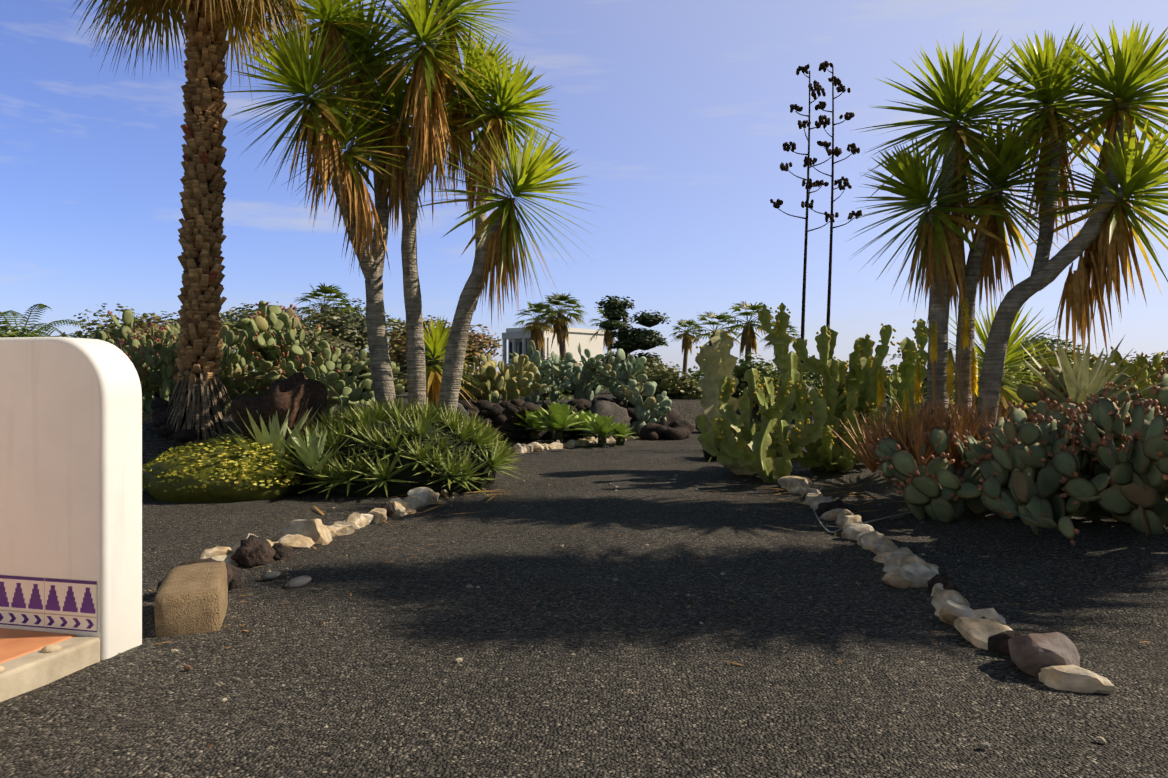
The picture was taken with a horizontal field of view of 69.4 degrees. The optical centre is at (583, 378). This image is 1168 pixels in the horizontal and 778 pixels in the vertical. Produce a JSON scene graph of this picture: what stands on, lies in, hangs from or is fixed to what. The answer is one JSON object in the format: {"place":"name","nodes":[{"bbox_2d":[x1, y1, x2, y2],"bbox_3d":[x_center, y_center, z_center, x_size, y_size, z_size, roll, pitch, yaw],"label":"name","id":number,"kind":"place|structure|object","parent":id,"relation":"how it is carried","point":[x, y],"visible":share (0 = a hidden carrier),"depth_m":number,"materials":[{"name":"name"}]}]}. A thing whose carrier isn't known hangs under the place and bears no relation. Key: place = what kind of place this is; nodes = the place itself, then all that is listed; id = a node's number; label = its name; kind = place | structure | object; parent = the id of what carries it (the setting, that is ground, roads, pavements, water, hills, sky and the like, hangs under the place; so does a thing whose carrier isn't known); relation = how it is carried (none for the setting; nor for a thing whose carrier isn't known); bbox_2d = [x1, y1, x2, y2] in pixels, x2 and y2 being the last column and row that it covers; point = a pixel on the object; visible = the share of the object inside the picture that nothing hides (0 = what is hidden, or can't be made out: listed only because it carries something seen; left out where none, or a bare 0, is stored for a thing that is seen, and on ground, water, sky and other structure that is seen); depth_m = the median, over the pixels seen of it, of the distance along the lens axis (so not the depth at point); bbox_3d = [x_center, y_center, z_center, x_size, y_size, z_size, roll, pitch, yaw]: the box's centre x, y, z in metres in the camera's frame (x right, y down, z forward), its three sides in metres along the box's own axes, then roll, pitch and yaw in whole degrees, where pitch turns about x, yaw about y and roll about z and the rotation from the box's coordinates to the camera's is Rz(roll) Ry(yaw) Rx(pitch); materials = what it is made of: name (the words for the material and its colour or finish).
{"place":"outdoors","nodes":[
{"label":"outdoors","id":0,"kind":"place"},
{"bbox_2d":[0,380,1167,777],"bbox_3d":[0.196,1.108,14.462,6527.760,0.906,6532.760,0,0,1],"label":"ground","id":1,"kind":"structure","parent":0,"point":[648,680],"depth_m":4.81,"materials":[{"name":"black gravel"}]},
{"bbox_2d":[0,628,99,701],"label":"step","id":2,"kind":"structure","parent":1,"relation":"on","point":[26,664],"depth_m":4.33,"materials":[{"name":"concrete"}]},
{"bbox_2d":[0,644,61,671],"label":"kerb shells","id":3,"kind":"object","parent":2,"relation":"on","point":[50,648],"visible":1,"depth_m":4.32},
{"bbox_2d":[0,337,141,659],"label":"white wall","id":4,"kind":"structure","parent":1,"relation":"on","point":[70,458],"depth_m":4.66,"materials":[{"name":"paint"}]},
{"bbox_2d":[0,574,96,631],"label":"tile band","id":5,"kind":"object","parent":4,"relation":"attached to","point":[52,603],"visible":1,"depth_m":4.65,"materials":[{"name":"purple tile"}]},
{"bbox_2d":[154,561,227,637],"bbox_3d":[-2.490,1.430,5.395,0.365,0.338,0.812,-3,3,-19],"label":"sandstone block","id":6,"kind":"object","parent":1,"relation":"on","point":[191,598],"depth_m":5.07,"materials":[{"name":"beige stone"}]},
{"bbox_2d":[69,0,318,445],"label":"palm","id":7,"kind":"object","parent":1,"relation":"on","point":[199,390],"depth_m":12.42,"materials":[{"name":"brown plant"}]},
{"bbox_2d":[142,433,300,502],"bbox_3d":[-4.747,1.250,11.005,2.187,1.021,1.566,0,0,1],"label":"succulent bush","id":8,"kind":"object","parent":1,"relation":"on","point":[209,472],"visible":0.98,"depth_m":10.47,"materials":[{"name":"green plant"}]},
{"bbox_2d":[97,300,671,435],"bbox_3d":[-3.439,0.030,18.405,14.523,3.098,7.098,0,0,-35],"label":"prickly pear cacti","id":9,"kind":"object","parent":1,"relation":"on","point":[523,379],"visible":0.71,"depth_m":16.77,"materials":[{"name":"green plant"}]},
{"bbox_2d":[107,302,358,391],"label":"prickly pear fruits","id":10,"kind":"object","parent":9,"relation":"on","point":[250,348],"visible":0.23,"depth_m":16.03,"materials":[{"name":"red plant"}]},
{"bbox_2d":[0,282,800,359],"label":"distant palm trees","id":11,"kind":"object","parent":1,"relation":"on","point":[559,329],"visible":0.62,"depth_m":43.90,"materials":[{"name":"green plant"}]},
{"bbox_2d":[217,0,600,419],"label":"yucca","id":12,"kind":"object","parent":1,"relation":"on","point":[299,71],"depth_m":12.87,"materials":[{"name":"green plant"}]},
{"bbox_2d":[287,19,533,326],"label":"dead palm leaves","id":13,"kind":"object","parent":12,"relation":"attached to","point":[428,135],"visible":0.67,"depth_m":12.87,"materials":[{"name":"brown plant"}]},
{"bbox_2d":[87,307,750,393],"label":"tree trunks","id":14,"kind":"object","parent":1,"relation":"on","point":[562,347],"visible":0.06,"depth_m":43.64,"materials":[{"name":"brown plant"}]},
{"bbox_2d":[150,372,707,457],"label":"boulders","id":15,"kind":"object","parent":1,"relation":"on","point":[294,393],"visible":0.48,"depth_m":12.84,"materials":[{"name":"brown stone"}]},
{"bbox_2d":[388,315,487,407],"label":"young yucca leaves","id":16,"kind":"object","parent":1,"relation":"on","point":[436,344],"visible":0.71,"depth_m":14.04,"materials":[{"name":"green plant"}]},
{"bbox_2d":[426,367,441,406],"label":"dead leaves","id":17,"kind":"object","parent":16,"relation":"attached to","point":[435,386],"visible":0.21,"depth_m":14.10,"materials":[{"name":"brown plant"}]},
{"bbox_2d":[213,392,761,497],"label":"agave plants","id":18,"kind":"object","parent":1,"relation":"on","point":[310,452],"visible":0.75,"depth_m":11.14,"materials":[{"name":"green plant"}]},
{"bbox_2d":[286,351,719,496],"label":"plants","id":19,"kind":"object","parent":1,"relation":"on","point":[398,489],"visible":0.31,"depth_m":11.08,"materials":[{"name":"green plant"}]},
{"bbox_2d":[502,325,603,376],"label":"white villa","id":20,"kind":"object","parent":1,"relation":"on","point":[518,344],"visible":0.21,"depth_m":71.91,"materials":[{"name":"white paint"}]},
{"bbox_2d":[0,295,1167,411],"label":"shrubs","id":21,"kind":"object","parent":1,"relation":"on","point":[347,335],"visible":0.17,"depth_m":28.65,"materials":[{"name":"green plant"}]},
{"bbox_2d":[118,472,1144,748],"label":"pebbles","id":22,"kind":"object","parent":1,"relation":"on","point":[984,746],"visible":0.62,"depth_m":5.65,"materials":[{"name":"stone"}]},
{"bbox_2d":[153,434,1114,693],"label":"border stones","id":23,"kind":"object","parent":1,"relation":"on","point":[1051,660],"visible":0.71,"depth_m":6.46,"materials":[{"name":"beige stone"}]},
{"bbox_2d":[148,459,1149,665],"bbox_3d":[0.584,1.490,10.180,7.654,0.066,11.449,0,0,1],"label":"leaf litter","id":24,"kind":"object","parent":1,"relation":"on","point":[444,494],"visible":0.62,"depth_m":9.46,"materials":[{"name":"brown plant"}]},
{"bbox_2d":[695,303,927,482],"bbox_3d":[4.124,0.207,13.471,4.624,2.964,2.955,0,0,-24],"label":"cactus","id":25,"kind":"object","parent":1,"relation":"on","point":[764,456],"visible":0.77,"depth_m":13.18,"materials":[{"name":"green plant"}]},
{"bbox_2d":[770,61,861,382],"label":"agave flower stalks","id":26,"kind":"object","parent":1,"relation":"on","point":[824,121],"visible":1,"depth_m":18.03,"materials":[{"name":"black plant"}]},
{"bbox_2d":[812,487,911,532],"bbox_3d":[2.829,1.494,9.863,2.546,0.055,2.070,0,0,-37],"label":"drip hose","id":27,"kind":"object","parent":1,"relation":"on","point":[826,529],"visible":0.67,"depth_m":8.87,"materials":[{"name":"grey"}]},
{"bbox_2d":[824,297,1031,472],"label":"dry grass","id":28,"kind":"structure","parent":1,"relation":"on","point":[906,441],"depth_m":9.77,"materials":[{"name":"brown plant"}]},
{"bbox_2d":[802,334,1167,414],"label":"blue agave","id":29,"kind":"object","parent":1,"relation":"on","point":[1081,382],"visible":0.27,"depth_m":10.09,"materials":[{"name":"green plant"}]},
{"bbox_2d":[840,19,1167,476],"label":"yucca","id":30,"kind":"object","parent":1,"relation":"on","point":[1124,76],"depth_m":10.18,"materials":[{"name":"green plant"}]},
{"bbox_2d":[907,105,1150,370],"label":"dead yucca leaves","id":31,"kind":"object","parent":30,"relation":"attached to","point":[1098,267],"visible":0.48,"depth_m":10.13,"materials":[{"name":"brown plant"}]},
{"bbox_2d":[903,300,1104,417],"bbox_3d":[5.753,0.181,11.764,2.692,2.698,2.716,0,0,1],"label":"spiky yucca plant","id":32,"kind":"object","parent":1,"relation":"on","point":[1016,348],"depth_m":11.54,"materials":[{"name":"green plant"}]},
{"bbox_2d":[869,341,1167,545],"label":"prickly pear fruits","id":33,"kind":"object","parent":1,"relation":"on","point":[1074,440],"visible":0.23,"depth_m":8.26,"materials":[{"name":"red plant"}]},
{"bbox_2d":[873,343,1167,539],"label":"prickly pear cactus","id":34,"kind":"object","parent":1,"relation":"on","point":[1135,495],"visible":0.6,"depth_m":8.08,"materials":[{"name":"green plant"}]},
{"bbox_2d":[0,0,1167,377],"label":"sky","id":35,"kind":"structure","parent":0,"point":[678,119],"materials":[{"name":"blue"}]},
{"bbox_2d":[696,307,924,446],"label":"cactus fruits","id":36,"kind":"object","parent":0,"point":[762,385],"visible":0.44,"depth_m":12.99,"materials":[{"name":"plant"}]}
]}

